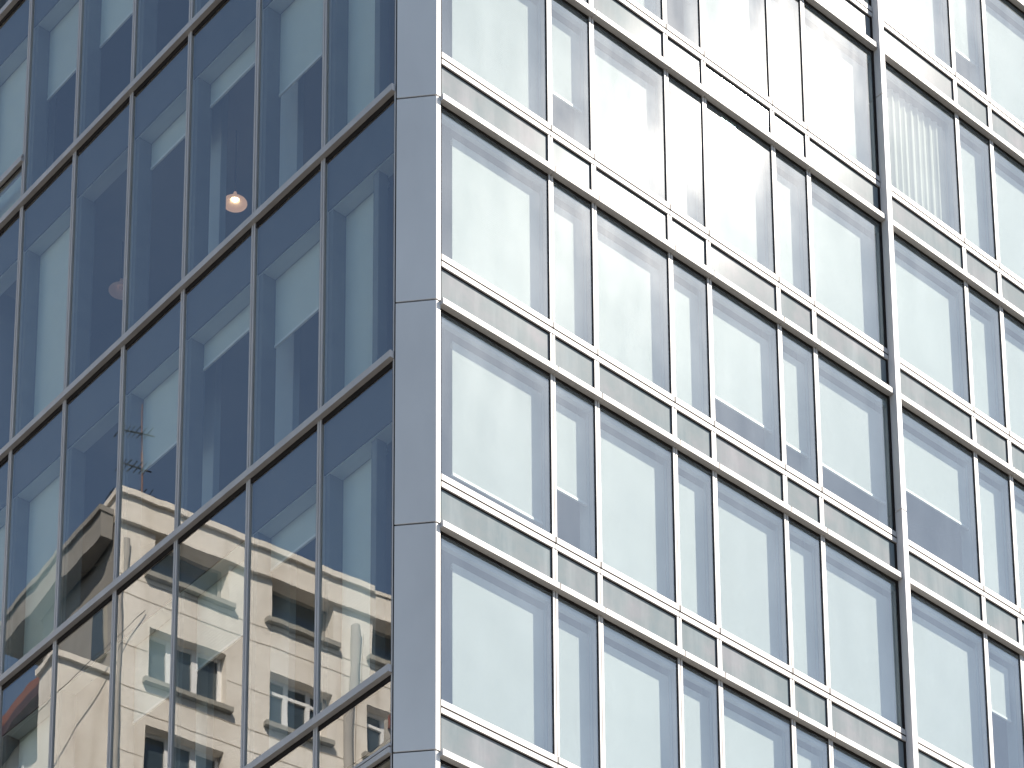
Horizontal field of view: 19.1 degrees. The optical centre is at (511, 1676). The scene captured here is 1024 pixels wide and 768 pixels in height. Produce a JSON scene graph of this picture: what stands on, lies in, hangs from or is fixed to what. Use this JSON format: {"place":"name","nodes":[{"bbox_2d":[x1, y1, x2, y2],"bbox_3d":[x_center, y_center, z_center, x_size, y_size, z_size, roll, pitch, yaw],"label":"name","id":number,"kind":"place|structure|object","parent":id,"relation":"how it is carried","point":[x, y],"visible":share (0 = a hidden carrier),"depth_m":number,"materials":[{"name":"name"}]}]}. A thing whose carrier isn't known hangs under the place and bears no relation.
{"place":"outdoors","nodes":[
{"label":"outdoors","id":0,"kind":"place"},
{"bbox_3d":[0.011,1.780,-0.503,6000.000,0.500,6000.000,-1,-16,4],"label":"ground","id":1,"kind":"structure","parent":0,"visible":0},
{"bbox_2d":[0,0,1023,767],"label":"office building","id":2,"kind":"structure","parent":1,"relation":"on","point":[546,384],"depth_m":43.34,"materials":[{"name":"glass"},{"name":"aluminium"}]},
{"bbox_2d":[0,454,8,630],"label":"window","id":3,"kind":"structure","parent":2,"relation":"in","point":[2,531],"depth_m":47.31,"materials":[{"name":"white glass"}]},
{"bbox_2d":[0,210,19,236],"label":"window blind","id":4,"kind":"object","parent":2,"relation":"in","point":[17,215],"depth_m":48.61,"materials":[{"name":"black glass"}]},
{"bbox_2d":[0,0,24,27],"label":"window blind","id":5,"kind":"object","parent":2,"relation":"in","point":[20,2],"depth_m":49.98,"materials":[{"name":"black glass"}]},
{"bbox_2d":[0,58,26,217],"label":"window blind","id":6,"kind":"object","parent":2,"relation":"in","point":[12,93],"depth_m":49.83,"materials":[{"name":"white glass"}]},
{"bbox_2d":[2,643,52,767],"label":"window","id":7,"kind":"structure","parent":2,"relation":"in","point":[34,746],"depth_m":45.38,"materials":[{"name":"white glass"}]},
{"bbox_2d":[12,403,62,655],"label":"window","id":8,"kind":"structure","parent":2,"relation":"in","point":[43,516],"depth_m":46.29,"materials":[{"name":"white glass"}]},
{"bbox_2d":[24,155,72,417],"bbox_3d":[-7.144,-21.365,47.294,0.348,4.449,1.438,13,-21,-39],"label":"window blind","id":9,"kind":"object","parent":2,"relation":"in","point":[50,356],"depth_m":47.49,"materials":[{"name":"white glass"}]},
{"bbox_2d":[47,1,78,100],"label":"window blind","id":10,"kind":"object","parent":2,"relation":"in","point":[63,38],"depth_m":48.88,"materials":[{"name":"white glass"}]},
{"bbox_2d":[57,594,112,644],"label":"window","id":11,"kind":"structure","parent":2,"relation":"in","point":[107,601],"depth_m":44.29,"materials":[{"name":"black glass"}]},
{"bbox_2d":[67,349,120,404],"bbox_3d":[-6.220,-17.512,44.890,0.040,4.075,1.482,13,-21,-39],"label":"window blind","id":12,"kind":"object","parent":2,"relation":"in","point":[118,354],"depth_m":45.43,"materials":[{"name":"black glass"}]},
{"bbox_2d":[77,96,129,155],"bbox_3d":[-6.245,-21.714,46.077,0.040,4.449,1.482,13,-21,-39],"label":"window blind","id":13,"kind":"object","parent":2,"relation":"in","point":[127,101],"depth_m":46.66,"materials":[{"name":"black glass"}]},
{"bbox_2d":[109,242,122,299],"bbox_3d":[-6.185,-22.376,48.215,0.400,0.935,0.400,-1,-16,4],"label":"pendant lamp","id":14,"kind":"object","parent":2,"relation":"hanging from","point":[116,290],"visible":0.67,"depth_m":48.15,"materials":[{"name":"beige"}]},
{"bbox_2d":[100,0,132,47],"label":"window blind","id":15,"kind":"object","parent":2,"relation":"in","point":[115,13],"depth_m":47.72,"materials":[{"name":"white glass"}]},
{"bbox_2d":[117,543,173,723],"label":"window","id":16,"kind":"structure","parent":2,"relation":"in","point":[152,662],"depth_m":43.08,"materials":[{"name":"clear glass"}]},
{"bbox_2d":[125,293,180,474],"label":"window","id":17,"kind":"structure","parent":2,"relation":"in","point":[160,406],"depth_m":44.22,"materials":[{"name":"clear glass"}]},
{"bbox_2d":[134,36,187,169],"bbox_3d":[-5.112,-22.010,45.052,0.348,4.449,1.443,13,-21,-39],"label":"window blind","id":18,"kind":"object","parent":2,"relation":"in","point":[175,133],"depth_m":45.55,"materials":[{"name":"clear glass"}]},
{"bbox_2d":[178,483,245,752],"bbox_3d":[-3.997,-13.907,41.493,0.348,4.527,1.627,13,-21,-39],"label":"window","id":19,"kind":"structure","parent":2,"relation":"in","point":[221,607],"depth_m":41.91,"materials":[{"name":"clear glass"}]},
{"bbox_2d":[185,227,251,468],"bbox_3d":[-4.022,-18.146,42.691,0.348,4.075,1.627,13,-21,-39],"label":"window","id":20,"kind":"structure","parent":2,"relation":"in","point":[237,328],"depth_m":43.14,"materials":[{"name":"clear glass"}]},
{"bbox_2d":[192,0,255,183],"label":"window blind","id":21,"kind":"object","parent":2,"relation":"in","point":[245,62],"depth_m":44.45,"materials":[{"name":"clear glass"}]},
{"bbox_2d":[226,130,246,212],"bbox_3d":[-4.176,-22.824,45.945,0.370,1.331,0.370,-1,-16,4],"label":"pendant lamp","id":22,"kind":"object","parent":2,"relation":"hanging from","point":[235,202],"visible":0.91,"depth_m":45.84,"materials":[{"name":"beige glass"}]},
{"bbox_2d":[251,424,316,702],"bbox_3d":[-2.914,-14.251,40.297,0.348,4.527,1.502,13,-21,-39],"label":"window","id":23,"kind":"structure","parent":2,"relation":"in","point":[301,531],"depth_m":40.79,"materials":[{"name":"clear glass"}]},
{"bbox_2d":[260,730,312,767],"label":"window","id":24,"kind":"structure","parent":2,"relation":"in","point":[309,736],"depth_m":39.38,"materials":[{"name":"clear glass"}]},
{"bbox_2d":[256,163,320,409],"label":"window","id":25,"kind":"structure","parent":2,"relation":"in","point":[297,289],"depth_m":41.85,"materials":[{"name":"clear glass"}]},
{"bbox_2d":[279,0,322,120],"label":"window blind","id":26,"kind":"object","parent":2,"relation":"in","point":[301,45],"depth_m":43.05,"materials":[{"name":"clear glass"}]},
{"bbox_2d":[318,675,390,742],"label":"window","id":27,"kind":"structure","parent":2,"relation":"in","point":[386,681],"depth_m":38.36,"materials":[{"name":"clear glass"}]},
{"bbox_2d":[322,361,392,696],"bbox_3d":[-1.871,-14.582,39.146,0.348,4.527,1.503,13,-21,-39],"label":"window","id":28,"kind":"structure","parent":2,"relation":"in","point":[357,486],"depth_m":39.42,"materials":[{"name":"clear glass"}]},
{"bbox_2d":[326,95,393,386],"bbox_3d":[-1.896,-18.822,40.344,0.348,4.075,1.503,13,-21,-39],"label":"window","id":29,"kind":"structure","parent":2,"relation":"in","point":[359,223],"depth_m":40.63,"materials":[{"name":"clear glass"}]},
{"bbox_2d":[347,0,394,123],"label":"window","id":30,"kind":"structure","parent":2,"relation":"in","point":[361,32],"depth_m":41.67,"materials":[{"name":"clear glass"}]},
{"bbox_2d":[373,755,390,767],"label":"window","id":31,"kind":"structure","parent":2,"relation":"in","point":[387,759],"depth_m":37.66,"materials":[{"name":"black glass"}]},
{"bbox_2d":[441,760,457,767],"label":"window","id":32,"kind":"structure","parent":2,"relation":"in","point":[446,764],"depth_m":37.57,"materials":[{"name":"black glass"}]},
{"bbox_2d":[442,105,548,318],"bbox_3d":[-0.290,-19.453,40.532,1.888,2.381,0.221,13,-21,-39],"label":"window","id":33,"kind":"structure","parent":2,"relation":"in","point":[496,222],"depth_m":40.68,"materials":[{"name":"white glass"}]},
{"bbox_2d":[441,309,551,533],"bbox_3d":[-0.271,-16.298,39.640,1.888,2.514,0.221,13,-21,-39],"label":"window","id":34,"kind":"structure","parent":2,"relation":"in","point":[497,425],"depth_m":39.79,"materials":[{"name":"white glass"}]},
{"bbox_2d":[441,531,553,753],"bbox_3d":[-0.252,-13.091,38.734,1.888,2.491,0.221,13,-21,-39],"label":"window","id":35,"kind":"structure","parent":2,"relation":"in","point":[498,636],"depth_m":38.88,"materials":[{"name":"white glass"}]},
{"bbox_2d":[452,0,546,120],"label":"window","id":36,"kind":"structure","parent":2,"relation":"in","point":[496,40],"depth_m":41.57,"materials":[{"name":"white glass"}]},
{"bbox_2d":[551,0,590,150],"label":"window","id":37,"kind":"structure","parent":2,"relation":"in","point":[566,65],"depth_m":42.45,"materials":[{"name":"white glass"}]},
{"bbox_2d":[553,178,593,346],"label":"window","id":38,"kind":"structure","parent":2,"relation":"in","point":[568,230],"depth_m":41.51,"materials":[{"name":"white glass"}]},
{"bbox_2d":[555,377,596,558],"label":"window","id":39,"kind":"structure","parent":2,"relation":"in","point":[571,477],"depth_m":40.70,"materials":[{"name":"white glass"}]},
{"bbox_2d":[558,594,599,767],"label":"window","id":40,"kind":"structure","parent":2,"relation":"in","point":[573,644],"depth_m":39.71,"materials":[{"name":"white glass"}]},
{"bbox_2d":[594,21,665,200],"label":"window","id":41,"kind":"structure","parent":2,"relation":"in","point":[625,108],"depth_m":43.09,"materials":[{"name":"white glass"}]},
{"bbox_2d":[597,206,670,393],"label":"window","id":42,"kind":"structure","parent":2,"relation":"in","point":[629,329],"depth_m":42.23,"materials":[{"name":"white glass"}]},
{"bbox_2d":[600,404,675,602],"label":"window","id":43,"kind":"structure","parent":2,"relation":"in","point":[632,482],"depth_m":41.33,"materials":[{"name":"white glass"}]},
{"bbox_2d":[603,618,679,767],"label":"window","id":44,"kind":"structure","parent":2,"relation":"in","point":[636,695],"depth_m":40.46,"materials":[{"name":"white glass"}]},
{"bbox_2d":[634,0,661,19],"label":"window","id":45,"kind":"structure","parent":2,"relation":"in","point":[648,4],"depth_m":43.99,"materials":[{"name":"white glass"}]},
{"bbox_2d":[668,73,704,226],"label":"window","id":46,"kind":"structure","parent":2,"relation":"in","point":[682,162],"depth_m":43.80,"materials":[{"name":"white glass"}]},
{"bbox_2d":[673,256,709,417],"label":"window","id":47,"kind":"structure","parent":2,"relation":"in","point":[686,312],"depth_m":42.94,"materials":[{"name":"white glass"}]},
{"bbox_2d":[685,0,699,46],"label":"window","id":48,"kind":"structure","parent":2,"relation":"in","point":[689,1],"depth_m":44.52,"materials":[{"name":"white glass"}]},
{"bbox_2d":[677,450,715,624],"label":"window","id":49,"kind":"structure","parent":2,"relation":"in","point":[691,499],"depth_m":42.04,"materials":[{"name":"white glass"}]},
{"bbox_2d":[682,661,719,767],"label":"window","id":50,"kind":"structure","parent":2,"relation":"in","point":[696,706],"depth_m":41.25,"materials":[{"name":"white glass"}]},
{"bbox_2d":[704,0,768,96],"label":"window","id":51,"kind":"structure","parent":2,"relation":"in","point":[730,26],"depth_m":45.34,"materials":[{"name":"white glass"}]},
{"bbox_2d":[706,100,774,273],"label":"window","id":52,"kind":"structure","parent":2,"relation":"in","point":[736,195],"depth_m":44.51,"materials":[{"name":"white glass"}]},
{"bbox_2d":[711,281,781,461],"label":"window","id":53,"kind":"structure","parent":2,"relation":"in","point":[741,356],"depth_m":43.69,"materials":[{"name":"white glass"}]},
{"bbox_2d":[717,474,788,664],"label":"window","id":54,"kind":"structure","parent":2,"relation":"in","point":[747,548],"depth_m":42.74,"materials":[{"name":"white glass"}]},
{"bbox_2d":[723,683,791,767],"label":"window","id":55,"kind":"structure","parent":2,"relation":"in","point":[748,744],"depth_m":41.96,"materials":[{"name":"white glass"}]},
{"bbox_2d":[770,0,803,121],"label":"window","id":56,"kind":"structure","parent":2,"relation":"in","point":[781,21],"depth_m":46.05,"materials":[{"name":"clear glass"}]},
{"bbox_2d":[775,148,810,297],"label":"window","id":57,"kind":"structure","parent":2,"relation":"in","point":[787,193],"depth_m":45.20,"materials":[{"name":"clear glass"}]},
{"bbox_2d":[782,327,817,483],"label":"window","id":58,"kind":"structure","parent":2,"relation":"in","point":[793,370],"depth_m":44.36,"materials":[{"name":"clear glass"}]},
{"bbox_2d":[788,516,825,685],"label":"window","id":59,"kind":"structure","parent":2,"relation":"in","point":[804,657],"depth_m":43.43,"materials":[{"name":"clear glass"}]},
{"bbox_2d":[796,722,828,767],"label":"window","id":60,"kind":"structure","parent":2,"relation":"in","point":[805,759],"depth_m":42.75,"materials":[{"name":"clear glass"}]},
{"bbox_2d":[804,0,871,168],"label":"window","id":61,"kind":"structure","parent":2,"relation":"in","point":[836,83],"depth_m":46.82,"materials":[{"name":"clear glass"}]},
{"bbox_2d":[811,174,879,341],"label":"window","id":62,"kind":"structure","parent":2,"relation":"in","point":[844,269],"depth_m":45.95,"materials":[{"name":"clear glass"}]},
{"bbox_2d":[818,351,887,504],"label":"window","id":63,"kind":"structure","parent":2,"relation":"in","point":[851,430],"depth_m":45.13,"materials":[{"name":"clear glass"}]},
{"bbox_2d":[833,742,880,767],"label":"window","id":64,"kind":"structure","parent":2,"relation":"in","point":[835,745],"depth_m":43.24,"materials":[{"name":"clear glass"}]},
{"bbox_2d":[825,538,895,723],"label":"window","id":65,"kind":"structure","parent":2,"relation":"in","point":[859,619],"depth_m":44.19,"materials":[{"name":"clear glass"}]},
{"bbox_2d":[882,0,951,67],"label":"window","id":66,"kind":"structure","parent":2,"relation":"in","point":[920,20],"depth_m":48.89,"materials":[{"name":"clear glass"}]},
{"bbox_2d":[885,61,960,234],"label":"window","id":67,"kind":"structure","parent":2,"relation":"in","point":[917,148],"depth_m":48.05,"materials":[{"name":"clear glass"}]},
{"bbox_2d":[893,232,969,403],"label":"window","id":68,"kind":"structure","parent":2,"relation":"in","point":[926,313],"depth_m":47.16,"materials":[{"name":"white glass"}]},
{"bbox_2d":[902,406,979,582],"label":"window","id":69,"kind":"structure","parent":2,"relation":"in","point":[931,477],"depth_m":46.40,"materials":[{"name":"white glass"}]},
{"bbox_2d":[910,589,989,767],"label":"window","id":70,"kind":"structure","parent":2,"relation":"in","point":[944,666],"depth_m":45.39,"materials":[{"name":"white glass"}]},
{"bbox_2d":[952,0,985,94],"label":"window","id":71,"kind":"structure","parent":2,"relation":"in","point":[963,22],"depth_m":49.72,"materials":[{"name":"white glass"}]},
{"bbox_2d":[958,116,995,259],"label":"window","id":72,"kind":"structure","parent":2,"relation":"in","point":[971,161],"depth_m":48.84,"materials":[{"name":"white glass"}]},
{"bbox_2d":[968,284,1005,427],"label":"window","id":73,"kind":"structure","parent":2,"relation":"in","point":[980,327],"depth_m":47.98,"materials":[{"name":"white glass"}]},
{"bbox_2d":[977,454,1015,604],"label":"window","id":74,"kind":"structure","parent":2,"relation":"in","point":[990,497],"depth_m":47.11,"materials":[{"name":"white glass"}]},
{"bbox_2d":[985,0,1023,123],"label":"window","id":75,"kind":"structure","parent":2,"relation":"in","point":[1005,43],"depth_m":50.38,"materials":[{"name":"white glass"}]},
{"bbox_2d":[987,635,1023,766],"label":"window","id":76,"kind":"structure","parent":2,"relation":"in","point":[999,682],"depth_m":46.35,"materials":[{"name":"white glass"}]},
{"bbox_2d":[993,143,1023,279],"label":"window","id":77,"kind":"structure","parent":2,"relation":"in","point":[1009,194],"depth_m":49.43,"materials":[{"name":"white glass"}]},
{"bbox_2d":[1003,309,1023,439],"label":"window","id":78,"kind":"structure","parent":2,"relation":"in","point":[1014,350],"depth_m":48.50,"materials":[{"name":"white glass"}]},
{"bbox_2d":[1013,478,1023,609],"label":"window","id":79,"kind":"structure","parent":2,"relation":"in","point":[1019,509],"depth_m":47.60,"materials":[{"name":"white glass"}]}
]}

